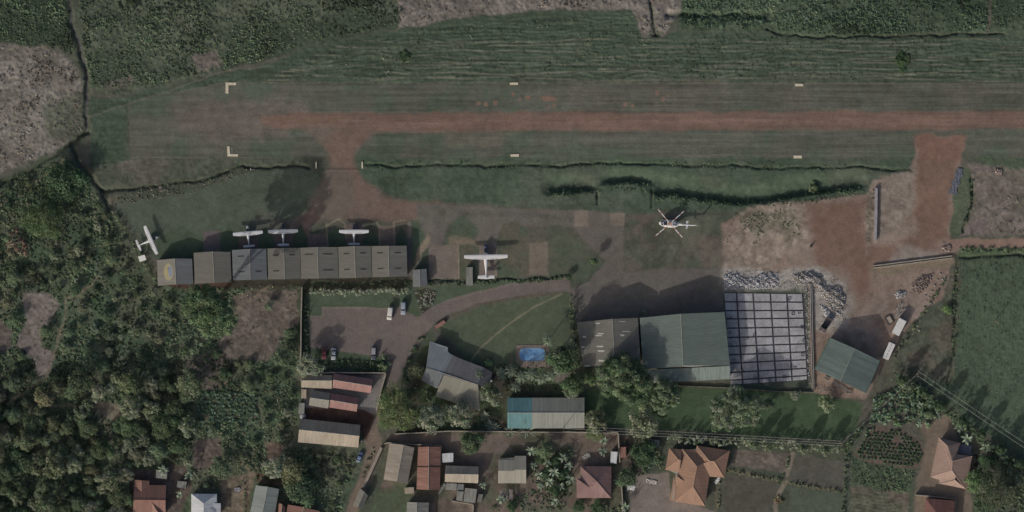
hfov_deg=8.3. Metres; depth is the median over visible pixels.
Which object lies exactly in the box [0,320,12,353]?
bare clearing
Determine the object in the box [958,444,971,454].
patio
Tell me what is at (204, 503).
house
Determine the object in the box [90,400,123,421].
bare clearing
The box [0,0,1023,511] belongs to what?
ground
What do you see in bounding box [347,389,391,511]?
access lane
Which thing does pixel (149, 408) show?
tree
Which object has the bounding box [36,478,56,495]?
tree
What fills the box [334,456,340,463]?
tree
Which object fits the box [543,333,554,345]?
palm tree
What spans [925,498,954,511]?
house
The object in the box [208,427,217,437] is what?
tree
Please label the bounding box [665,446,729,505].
villa
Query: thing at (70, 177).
tree
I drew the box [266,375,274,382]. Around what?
tree
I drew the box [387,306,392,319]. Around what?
parked car
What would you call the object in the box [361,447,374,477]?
hedge
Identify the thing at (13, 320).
tree
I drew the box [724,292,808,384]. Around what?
foundation slab
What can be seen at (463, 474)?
house
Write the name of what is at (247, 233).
airplane
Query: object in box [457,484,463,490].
shed
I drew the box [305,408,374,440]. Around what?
yard soil
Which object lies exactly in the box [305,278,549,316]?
verge lawn
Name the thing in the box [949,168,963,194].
tarpaulin
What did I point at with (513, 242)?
grass island
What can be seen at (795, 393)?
bush
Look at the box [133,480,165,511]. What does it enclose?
house
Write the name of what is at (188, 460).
tree
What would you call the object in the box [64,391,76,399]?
tree
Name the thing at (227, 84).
runway marker
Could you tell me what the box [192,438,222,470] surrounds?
bare clearing
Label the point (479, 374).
palm tree
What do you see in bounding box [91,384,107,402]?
tree
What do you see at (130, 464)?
tree
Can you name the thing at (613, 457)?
shed
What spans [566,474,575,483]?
banana plant
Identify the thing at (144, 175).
verge lawn
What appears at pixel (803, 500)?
garden plot
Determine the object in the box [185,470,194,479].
banana plant
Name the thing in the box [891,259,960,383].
rough meadow
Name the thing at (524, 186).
verge lawn
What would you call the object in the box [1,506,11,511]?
tree
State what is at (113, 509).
tree
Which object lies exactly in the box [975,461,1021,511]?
tree
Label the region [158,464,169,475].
banana plant
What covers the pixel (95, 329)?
tree
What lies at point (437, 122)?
runway
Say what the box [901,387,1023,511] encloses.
undergrowth
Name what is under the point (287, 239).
hangar pad
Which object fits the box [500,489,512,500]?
ramshackle frame
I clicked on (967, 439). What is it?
banana plant
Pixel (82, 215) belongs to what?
tree
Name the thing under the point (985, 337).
crop rows
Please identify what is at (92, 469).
tree
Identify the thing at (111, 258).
tree
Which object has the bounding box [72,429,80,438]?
tree
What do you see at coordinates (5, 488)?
tree
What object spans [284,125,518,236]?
taxiway
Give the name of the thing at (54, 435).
tree
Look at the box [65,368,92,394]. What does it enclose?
tree
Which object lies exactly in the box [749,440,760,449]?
tree
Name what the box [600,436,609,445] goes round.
banana plant
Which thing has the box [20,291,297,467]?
weeds
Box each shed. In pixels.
[156,470,166,478]
[177,481,186,488]
[298,419,359,447]
[301,374,331,388]
[309,390,329,407]
[330,393,358,411]
[333,374,372,392]
[404,487,413,493]
[442,453,452,461]
[445,483,456,489]
[456,491,463,500]
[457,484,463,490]
[463,488,476,502]
[477,494,482,501]
[610,451,617,462]
[620,447,625,457]
[649,439,659,446]
[815,337,879,392]
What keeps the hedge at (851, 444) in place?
on the ground at (80, 154)
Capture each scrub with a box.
[0,0,76,53]
[79,0,401,88]
[682,0,1023,35]
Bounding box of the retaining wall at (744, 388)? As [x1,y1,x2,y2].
[655,384,812,392]
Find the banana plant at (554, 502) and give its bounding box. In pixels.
[551,497,559,505]
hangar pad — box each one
[204,231,220,251]
[239,238,258,249]
[275,235,292,247]
[309,234,328,246]
[347,224,362,246]
[379,226,395,245]
[408,222,411,237]
[408,238,411,281]
[429,246,459,278]
[479,243,497,276]
[530,242,548,275]
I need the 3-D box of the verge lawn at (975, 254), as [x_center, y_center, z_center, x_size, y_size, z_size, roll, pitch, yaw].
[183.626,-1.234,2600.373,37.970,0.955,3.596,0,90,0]
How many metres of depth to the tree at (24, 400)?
2596.94 m
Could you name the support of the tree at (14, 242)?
on the thicket floor at (143, 340)
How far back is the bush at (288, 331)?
2597.62 m
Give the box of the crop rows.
[930,258,1023,436]
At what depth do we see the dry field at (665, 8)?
2600.01 m
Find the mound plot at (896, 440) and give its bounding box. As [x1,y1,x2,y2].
[855,427,923,469]
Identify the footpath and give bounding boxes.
[433,327,460,358]
[470,409,506,430]
[471,293,561,362]
[773,452,794,511]
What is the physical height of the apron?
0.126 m
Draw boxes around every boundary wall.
[299,287,301,369]
[301,372,385,373]
[376,374,385,410]
[384,442,440,445]
[395,431,617,434]
[617,433,619,462]
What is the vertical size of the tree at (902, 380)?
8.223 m
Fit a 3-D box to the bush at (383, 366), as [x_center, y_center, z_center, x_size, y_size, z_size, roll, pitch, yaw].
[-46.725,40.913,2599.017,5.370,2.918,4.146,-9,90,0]
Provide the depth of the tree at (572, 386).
2590.73 m
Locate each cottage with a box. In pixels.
[407,502,428,511]
[508,398,583,427]
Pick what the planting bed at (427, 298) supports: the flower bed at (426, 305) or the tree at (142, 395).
the flower bed at (426, 305)
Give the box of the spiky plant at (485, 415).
[481,412,489,420]
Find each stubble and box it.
[727,209,799,243]
[867,189,1023,241]
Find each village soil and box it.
[377,433,644,511]
[915,415,975,511]
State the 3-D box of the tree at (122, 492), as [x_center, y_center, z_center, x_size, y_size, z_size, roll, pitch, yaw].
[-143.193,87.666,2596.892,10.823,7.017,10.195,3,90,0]
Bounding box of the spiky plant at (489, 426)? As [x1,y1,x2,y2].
[484,418,496,430]
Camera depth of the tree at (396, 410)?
2592.38 m
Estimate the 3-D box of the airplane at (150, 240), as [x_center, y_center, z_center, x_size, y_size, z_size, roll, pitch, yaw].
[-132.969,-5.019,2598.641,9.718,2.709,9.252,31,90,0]
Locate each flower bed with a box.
[415,289,436,311]
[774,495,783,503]
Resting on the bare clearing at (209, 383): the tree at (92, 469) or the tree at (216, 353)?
the tree at (216, 353)
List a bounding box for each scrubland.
[0,0,72,53]
[79,0,398,96]
[678,0,1023,38]
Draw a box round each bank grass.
[111,168,254,204]
[545,180,864,206]
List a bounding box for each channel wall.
[810,284,812,388]
[811,284,813,382]
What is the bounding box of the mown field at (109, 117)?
[89,11,1023,168]
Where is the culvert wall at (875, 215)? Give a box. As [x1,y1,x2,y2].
[874,188,877,239]
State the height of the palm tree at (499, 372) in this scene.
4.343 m
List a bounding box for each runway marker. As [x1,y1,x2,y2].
[226,83,235,92]
[227,146,237,156]
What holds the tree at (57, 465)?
on the thicket floor at (143, 340)
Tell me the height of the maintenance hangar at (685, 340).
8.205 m
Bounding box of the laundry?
[646,478,656,484]
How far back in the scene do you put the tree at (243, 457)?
2598.11 m
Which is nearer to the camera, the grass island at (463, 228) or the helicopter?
the helicopter
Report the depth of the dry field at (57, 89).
2600.00 m
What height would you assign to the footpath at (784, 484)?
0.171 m
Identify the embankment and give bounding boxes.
[172,279,409,296]
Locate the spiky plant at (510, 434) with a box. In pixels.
[504,428,515,438]
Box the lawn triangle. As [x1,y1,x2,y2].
[408,301,421,316]
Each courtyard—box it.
[301,375,383,414]
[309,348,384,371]
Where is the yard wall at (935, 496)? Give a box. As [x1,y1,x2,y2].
[915,495,955,499]
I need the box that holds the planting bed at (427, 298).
[414,289,437,313]
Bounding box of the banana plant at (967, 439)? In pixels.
[961,432,973,444]
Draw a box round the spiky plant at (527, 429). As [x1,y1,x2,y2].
[518,423,534,437]
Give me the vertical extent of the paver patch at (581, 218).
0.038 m
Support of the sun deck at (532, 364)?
on the pool deck at (519, 361)
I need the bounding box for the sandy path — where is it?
[416,236,430,263]
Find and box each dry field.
[0,43,85,172]
[398,0,681,37]
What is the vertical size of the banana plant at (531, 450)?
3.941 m
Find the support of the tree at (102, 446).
on the thicket floor at (143, 340)
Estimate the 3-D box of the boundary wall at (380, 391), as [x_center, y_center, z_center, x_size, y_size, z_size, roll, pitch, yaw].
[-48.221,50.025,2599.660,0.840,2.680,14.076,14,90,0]
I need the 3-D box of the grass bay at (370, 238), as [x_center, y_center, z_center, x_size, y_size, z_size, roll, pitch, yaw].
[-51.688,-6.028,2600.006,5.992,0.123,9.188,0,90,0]
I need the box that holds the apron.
[417,204,724,321]
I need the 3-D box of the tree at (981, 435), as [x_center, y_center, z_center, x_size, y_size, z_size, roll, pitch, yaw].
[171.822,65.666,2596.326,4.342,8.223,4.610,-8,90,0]
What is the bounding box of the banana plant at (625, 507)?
[620,500,630,511]
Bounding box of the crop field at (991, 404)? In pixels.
[918,255,1023,455]
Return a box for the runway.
[260,110,1023,133]
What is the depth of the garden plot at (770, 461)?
2600.00 m
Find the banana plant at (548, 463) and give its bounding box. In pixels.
[543,458,551,466]
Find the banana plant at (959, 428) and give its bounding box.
[954,425,962,432]
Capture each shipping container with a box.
[882,342,894,359]
[891,318,905,335]
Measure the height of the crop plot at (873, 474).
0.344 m
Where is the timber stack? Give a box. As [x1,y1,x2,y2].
[892,302,907,317]
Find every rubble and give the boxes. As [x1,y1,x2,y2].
[724,269,848,328]
[724,272,778,289]
[791,271,845,315]
[815,385,833,391]
[819,305,833,319]
[894,290,905,298]
[911,273,932,293]
[941,168,1001,251]
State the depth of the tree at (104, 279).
2598.30 m
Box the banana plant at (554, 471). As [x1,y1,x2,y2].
[548,466,559,476]
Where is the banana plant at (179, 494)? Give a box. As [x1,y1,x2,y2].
[176,490,182,497]
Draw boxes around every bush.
[264,300,273,310]
[283,327,296,338]
[377,361,390,371]
[398,49,410,62]
[484,359,492,366]
[564,273,571,280]
[584,371,596,386]
[586,425,604,441]
[640,309,647,316]
[791,390,801,400]
[808,181,818,193]
[894,51,909,72]
[899,379,911,388]
[943,304,951,314]
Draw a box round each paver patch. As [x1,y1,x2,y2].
[574,211,588,226]
[610,214,624,225]
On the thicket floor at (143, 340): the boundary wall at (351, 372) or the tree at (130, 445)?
the tree at (130, 445)
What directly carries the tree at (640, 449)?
on the village soil at (393, 497)
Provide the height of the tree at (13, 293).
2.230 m
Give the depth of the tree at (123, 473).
2596.27 m
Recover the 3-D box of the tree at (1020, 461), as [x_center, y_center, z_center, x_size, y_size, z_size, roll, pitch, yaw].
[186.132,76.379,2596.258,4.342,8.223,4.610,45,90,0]
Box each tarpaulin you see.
[582,453,590,460]
[627,485,634,490]
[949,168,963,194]
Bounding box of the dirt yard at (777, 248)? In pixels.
[721,136,1021,400]
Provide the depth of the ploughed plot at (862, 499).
2599.99 m
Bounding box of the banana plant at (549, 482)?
[545,478,554,486]
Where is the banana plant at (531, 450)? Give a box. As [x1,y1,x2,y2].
[526,445,534,455]
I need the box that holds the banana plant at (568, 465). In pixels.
[564,461,573,469]
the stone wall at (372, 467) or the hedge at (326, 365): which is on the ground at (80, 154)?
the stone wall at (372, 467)
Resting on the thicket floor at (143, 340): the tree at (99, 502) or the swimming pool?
the tree at (99, 502)
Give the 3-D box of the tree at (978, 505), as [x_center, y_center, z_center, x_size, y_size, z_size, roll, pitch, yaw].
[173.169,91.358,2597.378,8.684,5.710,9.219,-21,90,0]
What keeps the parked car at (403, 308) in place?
on the car park
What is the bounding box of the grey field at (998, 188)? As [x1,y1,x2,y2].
[961,163,1023,237]
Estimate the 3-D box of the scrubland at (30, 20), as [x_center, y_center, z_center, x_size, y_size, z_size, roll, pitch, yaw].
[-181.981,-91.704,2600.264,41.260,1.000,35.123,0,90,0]
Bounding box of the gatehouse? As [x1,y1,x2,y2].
[353,489,367,507]
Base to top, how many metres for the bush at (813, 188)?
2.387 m
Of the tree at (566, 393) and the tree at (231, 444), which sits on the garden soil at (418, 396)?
the tree at (566, 393)
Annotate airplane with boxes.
[135,226,157,253]
[233,225,262,246]
[268,223,297,245]
[339,224,368,244]
[464,243,507,278]
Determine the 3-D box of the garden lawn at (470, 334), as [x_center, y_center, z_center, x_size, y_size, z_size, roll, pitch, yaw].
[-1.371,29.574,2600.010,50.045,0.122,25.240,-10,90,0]
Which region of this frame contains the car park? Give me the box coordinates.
[311,277,571,389]
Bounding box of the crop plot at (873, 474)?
[852,458,915,493]
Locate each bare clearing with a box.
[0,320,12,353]
[15,292,60,378]
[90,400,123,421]
[127,464,192,511]
[186,350,227,390]
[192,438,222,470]
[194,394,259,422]
[219,289,300,361]
[219,472,257,511]
[256,471,285,486]
[265,442,284,463]
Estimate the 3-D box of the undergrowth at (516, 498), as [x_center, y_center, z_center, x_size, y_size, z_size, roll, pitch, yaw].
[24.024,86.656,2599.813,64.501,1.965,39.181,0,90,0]
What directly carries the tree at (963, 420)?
on the ground at (80, 154)
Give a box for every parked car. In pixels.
[321,348,326,358]
[331,348,335,359]
[356,452,362,462]
[371,347,375,359]
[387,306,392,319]
[400,301,405,314]
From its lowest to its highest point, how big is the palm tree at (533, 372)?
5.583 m
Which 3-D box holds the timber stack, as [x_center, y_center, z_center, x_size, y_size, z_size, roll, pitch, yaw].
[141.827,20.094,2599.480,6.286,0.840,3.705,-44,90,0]
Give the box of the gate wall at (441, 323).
[435,320,445,328]
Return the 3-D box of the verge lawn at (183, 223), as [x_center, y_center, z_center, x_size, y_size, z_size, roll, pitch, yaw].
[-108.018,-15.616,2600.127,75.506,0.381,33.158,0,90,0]
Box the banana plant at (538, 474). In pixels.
[535,470,543,479]
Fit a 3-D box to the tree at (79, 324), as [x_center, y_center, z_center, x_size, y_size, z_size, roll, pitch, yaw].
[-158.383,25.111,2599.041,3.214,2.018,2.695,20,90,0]
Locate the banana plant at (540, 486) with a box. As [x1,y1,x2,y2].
[537,482,544,489]
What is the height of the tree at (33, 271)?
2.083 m
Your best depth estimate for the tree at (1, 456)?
2595.13 m
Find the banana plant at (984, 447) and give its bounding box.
[980,443,991,451]
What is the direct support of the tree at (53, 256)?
on the thicket floor at (143, 340)
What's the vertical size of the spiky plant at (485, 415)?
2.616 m
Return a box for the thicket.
[0,160,357,511]
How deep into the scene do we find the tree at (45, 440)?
2596.60 m
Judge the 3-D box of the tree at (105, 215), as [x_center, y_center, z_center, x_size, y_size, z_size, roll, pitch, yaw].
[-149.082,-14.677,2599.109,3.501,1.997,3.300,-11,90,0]
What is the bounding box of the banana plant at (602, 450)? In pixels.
[598,446,608,456]
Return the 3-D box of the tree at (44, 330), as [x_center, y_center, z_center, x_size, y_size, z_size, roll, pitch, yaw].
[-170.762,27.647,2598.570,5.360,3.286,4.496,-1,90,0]
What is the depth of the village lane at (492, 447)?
2600.00 m
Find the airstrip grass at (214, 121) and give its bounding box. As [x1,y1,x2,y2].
[129,83,1023,159]
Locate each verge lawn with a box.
[92,156,314,191]
[116,168,320,258]
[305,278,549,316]
[355,156,914,214]
[950,168,971,234]
[960,248,1023,257]
[966,155,1023,169]
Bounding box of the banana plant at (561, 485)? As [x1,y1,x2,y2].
[557,482,564,490]
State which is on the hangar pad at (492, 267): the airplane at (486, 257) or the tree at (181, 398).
the airplane at (486, 257)
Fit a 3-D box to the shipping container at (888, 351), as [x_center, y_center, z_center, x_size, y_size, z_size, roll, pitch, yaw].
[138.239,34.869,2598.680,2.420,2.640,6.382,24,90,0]
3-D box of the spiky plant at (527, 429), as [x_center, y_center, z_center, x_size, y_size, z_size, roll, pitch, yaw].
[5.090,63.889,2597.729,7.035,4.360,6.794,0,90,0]
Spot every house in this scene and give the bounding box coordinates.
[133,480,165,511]
[191,494,220,511]
[250,485,278,511]
[278,503,285,511]
[287,505,319,511]
[384,443,413,483]
[417,447,440,489]
[445,466,478,482]
[498,456,525,482]
[577,466,610,497]
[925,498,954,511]
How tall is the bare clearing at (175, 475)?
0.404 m
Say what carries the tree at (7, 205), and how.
on the thicket floor at (143, 340)
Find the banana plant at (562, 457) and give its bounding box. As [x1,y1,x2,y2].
[559,453,567,462]
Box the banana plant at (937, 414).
[934,411,941,419]
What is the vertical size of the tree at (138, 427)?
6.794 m
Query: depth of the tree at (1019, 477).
2595.91 m
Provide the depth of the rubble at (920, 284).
2599.52 m
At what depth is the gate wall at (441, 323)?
2598.92 m
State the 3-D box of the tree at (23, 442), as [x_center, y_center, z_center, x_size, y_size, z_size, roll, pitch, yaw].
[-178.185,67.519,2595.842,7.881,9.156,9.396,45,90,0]
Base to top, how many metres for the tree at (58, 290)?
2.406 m
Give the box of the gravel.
[804,290,810,383]
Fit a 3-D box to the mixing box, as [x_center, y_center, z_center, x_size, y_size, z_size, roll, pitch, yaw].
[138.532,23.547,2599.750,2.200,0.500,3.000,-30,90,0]
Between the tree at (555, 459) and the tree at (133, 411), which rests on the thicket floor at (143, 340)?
the tree at (133, 411)
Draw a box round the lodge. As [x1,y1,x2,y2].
[422,341,491,410]
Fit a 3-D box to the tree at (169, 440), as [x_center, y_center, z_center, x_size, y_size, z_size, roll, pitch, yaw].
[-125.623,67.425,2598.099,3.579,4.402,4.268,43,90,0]
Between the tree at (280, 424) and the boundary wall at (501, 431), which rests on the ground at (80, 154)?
the boundary wall at (501, 431)
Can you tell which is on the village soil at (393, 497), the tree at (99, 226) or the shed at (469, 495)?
the shed at (469, 495)
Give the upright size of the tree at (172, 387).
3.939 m
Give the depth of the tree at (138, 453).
2596.51 m
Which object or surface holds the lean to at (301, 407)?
on the thicket floor at (143, 340)
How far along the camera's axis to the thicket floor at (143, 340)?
2600.00 m
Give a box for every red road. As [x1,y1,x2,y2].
[808,134,966,323]
[947,239,1023,248]
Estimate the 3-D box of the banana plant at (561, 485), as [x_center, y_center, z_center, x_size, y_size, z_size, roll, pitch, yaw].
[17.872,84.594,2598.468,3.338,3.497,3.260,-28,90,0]
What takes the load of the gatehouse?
on the ground at (80, 154)
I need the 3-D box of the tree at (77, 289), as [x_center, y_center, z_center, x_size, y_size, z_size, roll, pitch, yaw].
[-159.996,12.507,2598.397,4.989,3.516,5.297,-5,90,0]
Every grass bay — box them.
[221,228,238,250]
[259,227,274,251]
[293,226,307,247]
[329,226,346,246]
[363,227,378,250]
[396,227,407,251]
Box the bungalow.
[930,438,971,488]
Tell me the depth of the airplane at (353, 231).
2597.79 m
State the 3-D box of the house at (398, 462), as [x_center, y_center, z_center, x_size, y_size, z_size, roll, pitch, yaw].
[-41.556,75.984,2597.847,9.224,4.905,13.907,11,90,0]
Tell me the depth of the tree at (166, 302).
2598.19 m
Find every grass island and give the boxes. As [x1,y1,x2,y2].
[408,221,425,263]
[450,215,480,242]
[459,222,531,279]
[548,225,604,278]
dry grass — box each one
[402,0,674,29]
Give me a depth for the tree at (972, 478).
2595.23 m
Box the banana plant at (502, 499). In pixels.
[496,493,506,503]
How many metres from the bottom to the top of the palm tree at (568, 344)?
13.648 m
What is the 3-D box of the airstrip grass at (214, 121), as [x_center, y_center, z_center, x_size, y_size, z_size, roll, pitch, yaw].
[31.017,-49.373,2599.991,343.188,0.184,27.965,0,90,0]
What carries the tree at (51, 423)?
on the thicket floor at (143, 340)
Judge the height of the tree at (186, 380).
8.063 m
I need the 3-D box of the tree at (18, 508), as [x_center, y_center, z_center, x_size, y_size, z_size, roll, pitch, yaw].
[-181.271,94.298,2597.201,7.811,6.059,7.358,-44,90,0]
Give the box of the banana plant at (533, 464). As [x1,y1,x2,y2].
[530,462,538,470]
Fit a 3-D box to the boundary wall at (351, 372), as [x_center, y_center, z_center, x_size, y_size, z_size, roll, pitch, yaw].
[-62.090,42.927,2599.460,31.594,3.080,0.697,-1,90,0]
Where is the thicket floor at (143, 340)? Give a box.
[0,155,362,511]
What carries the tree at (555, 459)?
on the village soil at (393, 497)
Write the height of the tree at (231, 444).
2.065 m
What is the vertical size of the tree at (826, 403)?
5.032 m
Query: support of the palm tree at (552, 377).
on the garden soil at (418, 396)
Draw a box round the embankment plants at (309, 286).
[172,280,408,291]
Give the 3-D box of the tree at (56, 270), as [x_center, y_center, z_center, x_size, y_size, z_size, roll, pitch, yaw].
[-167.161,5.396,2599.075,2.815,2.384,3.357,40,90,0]
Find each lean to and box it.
[298,403,304,413]
[301,389,305,398]
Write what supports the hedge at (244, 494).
on the bare clearing at (232, 500)
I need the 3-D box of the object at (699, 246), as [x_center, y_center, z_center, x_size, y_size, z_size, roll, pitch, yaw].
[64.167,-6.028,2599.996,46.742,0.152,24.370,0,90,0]
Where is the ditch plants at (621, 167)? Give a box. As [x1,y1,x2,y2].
[368,160,909,172]
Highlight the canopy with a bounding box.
[138,255,145,261]
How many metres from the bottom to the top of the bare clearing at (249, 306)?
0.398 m
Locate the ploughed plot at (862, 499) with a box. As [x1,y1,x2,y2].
[849,487,909,511]
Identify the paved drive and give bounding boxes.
[631,474,709,511]
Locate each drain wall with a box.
[873,255,951,265]
[873,258,951,268]
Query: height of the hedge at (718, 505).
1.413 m
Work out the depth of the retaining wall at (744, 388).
2599.22 m
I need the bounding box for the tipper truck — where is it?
[819,316,832,333]
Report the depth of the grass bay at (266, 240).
2599.99 m
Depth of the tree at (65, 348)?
2597.95 m
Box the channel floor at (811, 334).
[811,295,812,374]
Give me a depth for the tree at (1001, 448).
2594.18 m
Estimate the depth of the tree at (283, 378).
2598.73 m
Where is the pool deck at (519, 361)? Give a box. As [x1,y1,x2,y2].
[516,345,549,369]
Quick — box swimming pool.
[518,347,545,361]
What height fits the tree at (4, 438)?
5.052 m
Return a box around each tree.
[0,388,6,404]
[0,422,10,434]
[0,430,13,446]
[0,449,4,462]
[0,462,18,482]
[0,481,12,496]
[0,501,4,508]
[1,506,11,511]
[2,406,23,424]
[3,202,10,209]
[3,298,11,307]
[3,373,23,392]
[4,226,29,259]
[5,269,22,283]
[7,312,21,325]
[9,446,33,475]
[9,505,29,511]
[10,290,17,297]
[10,491,22,506]
[13,429,38,451]
[17,199,63,240]
[17,353,24,360]
[18,486,29,498]
[20,397,29,408]
[21,408,29,418]
[22,414,46,434]
[25,180,32,186]
[27,497,36,510]
[29,268,35,274]
[31,466,40,475]
[32,406,47,418]
[34,386,54,407]
[34,434,42,444]
[34,490,41,497]
[34,491,58,511]
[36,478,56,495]
[38,455,46,465]
[40,282,45,288]
[40,325,53,336]
[40,435,51,445]
[43,452,67,479]
[44,163,91,204]
[44,415,60,433]
[46,445,57,460]
[48,377,66,396]
[48,430,60,441]
[49,251,58,259]
[52,267,60,274]
[54,502,71,511]
[55,286,60,293]
[55,485,68,499]
[58,419,73,435]
[59,342,70,354]
[63,328,74,337]
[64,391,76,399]
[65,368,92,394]
[65,454,82,473]
[66,412,76,421]
[67,258,79,273]
[67,483,76,491]
[68,494,87,511]
[69,283,81,297]
[71,443,84,459]
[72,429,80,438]
[73,244,84,256]
[74,405,86,421]
[77,211,87,219]
[77,305,85,312]
[77,320,83,327]
[77,418,97,439]
[81,398,92,411]
[81,500,98,511]
[83,344,91,353]
[83,475,93,484]
[83,484,95,497]
[84,451,95,463]
[85,464,100,476]
[88,435,98,445]
[90,323,98,334]
[90,437,114,459]
[91,286,98,294]
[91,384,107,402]
[94,200,101,207]
[94,221,101,230]
[94,469,118,491]
[95,485,106,494]
[96,499,103,507]
[96,505,107,511]
[97,273,109,284]
[98,360,109,371]
[99,310,113,322]
[101,212,109,220]
[102,236,114,246]
[104,331,113,339]
[104,347,112,357]
[105,253,120,266]
[105,382,116,391]
[106,506,129,511]
[107,482,133,508]
[108,450,124,463]
[109,370,124,384]
[112,411,135,437]
[113,434,126,444]
[113,466,133,485]
[117,319,125,327]
[117,372,145,396]
[117,393,142,419]
[120,267,127,274]
[121,298,129,305]
[121,437,138,453]
[125,461,133,469]
[127,447,144,466]
[128,325,139,335]
[132,420,146,437]
[134,433,149,447]
[136,305,142,312]
[136,350,141,357]
[139,392,148,403]
[139,398,160,420]
[141,372,158,393]
[142,450,155,466]
[147,441,168,459]
[148,288,157,295]
[149,306,159,314]
[149,390,161,402]
[150,412,181,438]
[153,334,164,343]
[153,365,169,379]
[157,376,169,391]
[162,297,172,307]
[164,399,184,417]
[164,435,175,444]
[166,352,173,357]
[166,382,177,393]
[169,440,184,453]
[174,367,203,400]
[177,416,196,438]
[178,391,191,404]
[179,282,237,337]
[179,345,188,355]
[183,456,193,465]
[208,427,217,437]
[209,456,231,479]
[212,350,221,358]
[218,368,232,380]
[229,441,237,449]
[239,454,247,460]
[240,379,255,394]
[244,360,253,369]
[250,438,258,447]
[261,419,270,428]
[261,454,287,478]
[262,405,271,411]
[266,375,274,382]
[272,349,290,365]
[274,433,285,442]
[276,455,303,488]
[277,421,283,427]
[281,374,287,381]
[282,408,292,417]
[284,474,316,510]
[285,337,292,343]
[287,388,297,398]
[296,352,325,378]
[316,453,321,459]
[324,473,331,480]
[329,501,336,509]
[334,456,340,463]
[336,480,342,486]
[375,380,420,431]
[407,362,424,380]
[412,403,444,434]
[440,398,474,428]
[459,431,486,455]
[475,367,483,378]
[479,381,504,406]
[496,367,508,379]
[505,363,517,376]
[507,500,517,511]
[511,381,520,392]
[515,371,527,382]
[524,367,537,380]
[534,440,556,459]
[535,371,546,383]
[535,454,549,464]
[539,466,551,482]
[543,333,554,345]
[543,345,578,373]
[544,369,557,381]
[548,483,559,497]
[550,455,560,467]
[552,347,564,359]
[556,469,569,479]
[559,373,584,393]
[562,382,580,397]
[563,341,574,350]
[570,499,585,511]
[584,409,606,434]
[589,258,598,264]
[591,498,604,511]
[594,351,653,409]
[614,467,637,486]
[629,404,659,438]
[629,440,659,468]
[649,375,679,415]
[709,384,764,432]
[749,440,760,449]
[762,397,775,410]
[762,441,772,451]
[797,443,807,453]
[818,394,834,413]
[820,445,829,456]
[897,376,907,384]
[918,387,928,398]
[926,409,936,418]
[935,401,946,410]
[957,417,967,427]
[963,468,982,493]
[973,494,991,511]
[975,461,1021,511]
[976,429,986,440]
[978,453,997,471]
[995,444,1007,454]
[1008,465,1023,487]
[1012,458,1023,468]
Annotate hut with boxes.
[412,269,427,286]
[466,267,472,284]
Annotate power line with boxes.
[564,428,840,443]
[566,431,836,445]
[575,426,829,440]
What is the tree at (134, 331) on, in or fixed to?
on the thicket floor at (143, 340)
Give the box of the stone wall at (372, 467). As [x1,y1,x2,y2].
[362,447,381,487]
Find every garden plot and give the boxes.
[724,475,781,511]
[732,450,787,472]
[788,487,842,511]
[790,456,845,489]
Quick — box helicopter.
[655,209,695,237]
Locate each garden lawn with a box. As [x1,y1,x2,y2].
[438,292,573,372]
[585,384,861,440]
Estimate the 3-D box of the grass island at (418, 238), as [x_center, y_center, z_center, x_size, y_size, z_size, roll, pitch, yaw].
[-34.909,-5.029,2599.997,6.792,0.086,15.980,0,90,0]
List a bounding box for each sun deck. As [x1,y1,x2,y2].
[517,345,545,347]
[523,361,545,366]
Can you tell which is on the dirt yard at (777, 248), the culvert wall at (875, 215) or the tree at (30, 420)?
the culvert wall at (875, 215)
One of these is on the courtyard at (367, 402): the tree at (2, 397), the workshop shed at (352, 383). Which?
the workshop shed at (352, 383)
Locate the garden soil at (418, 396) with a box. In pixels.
[398,340,580,432]
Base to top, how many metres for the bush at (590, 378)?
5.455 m
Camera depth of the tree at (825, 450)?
2594.44 m
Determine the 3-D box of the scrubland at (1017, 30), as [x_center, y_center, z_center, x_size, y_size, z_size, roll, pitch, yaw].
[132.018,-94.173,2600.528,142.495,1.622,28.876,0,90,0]
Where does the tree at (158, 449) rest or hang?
on the thicket floor at (143, 340)
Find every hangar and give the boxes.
[157,259,192,285]
[194,252,231,283]
[232,249,266,279]
[267,248,300,278]
[300,247,338,278]
[338,246,371,277]
[372,246,406,276]
[577,318,640,366]
[640,312,729,382]
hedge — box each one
[112,210,157,286]
[241,480,245,511]
[303,296,309,367]
[309,287,408,296]
[315,359,383,370]
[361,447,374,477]
[402,357,410,384]
[409,274,565,285]
[410,335,425,353]
[568,294,579,368]
[665,434,839,452]
[716,479,720,507]
[726,469,785,481]
[778,457,789,483]
[790,482,841,493]
[841,422,867,453]
[841,454,849,511]
[891,372,1023,471]
[894,278,945,358]
[950,269,957,358]
[959,246,1023,253]
[964,179,973,222]
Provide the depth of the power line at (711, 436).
2591.44 m
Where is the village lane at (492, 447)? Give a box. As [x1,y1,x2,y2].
[388,434,511,511]
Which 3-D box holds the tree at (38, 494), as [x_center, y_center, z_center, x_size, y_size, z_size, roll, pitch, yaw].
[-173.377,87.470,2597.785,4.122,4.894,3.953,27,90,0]
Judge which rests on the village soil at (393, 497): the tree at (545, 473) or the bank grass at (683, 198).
the tree at (545, 473)
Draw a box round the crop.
[851,460,913,492]
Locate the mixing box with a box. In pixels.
[885,315,893,324]
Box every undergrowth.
[397,362,578,429]
[490,439,664,511]
[865,382,933,438]
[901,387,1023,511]
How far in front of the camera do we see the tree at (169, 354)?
2598.30 m
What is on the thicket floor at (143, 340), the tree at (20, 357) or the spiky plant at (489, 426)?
the tree at (20, 357)
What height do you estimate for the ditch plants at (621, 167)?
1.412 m
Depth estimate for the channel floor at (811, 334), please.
2599.94 m

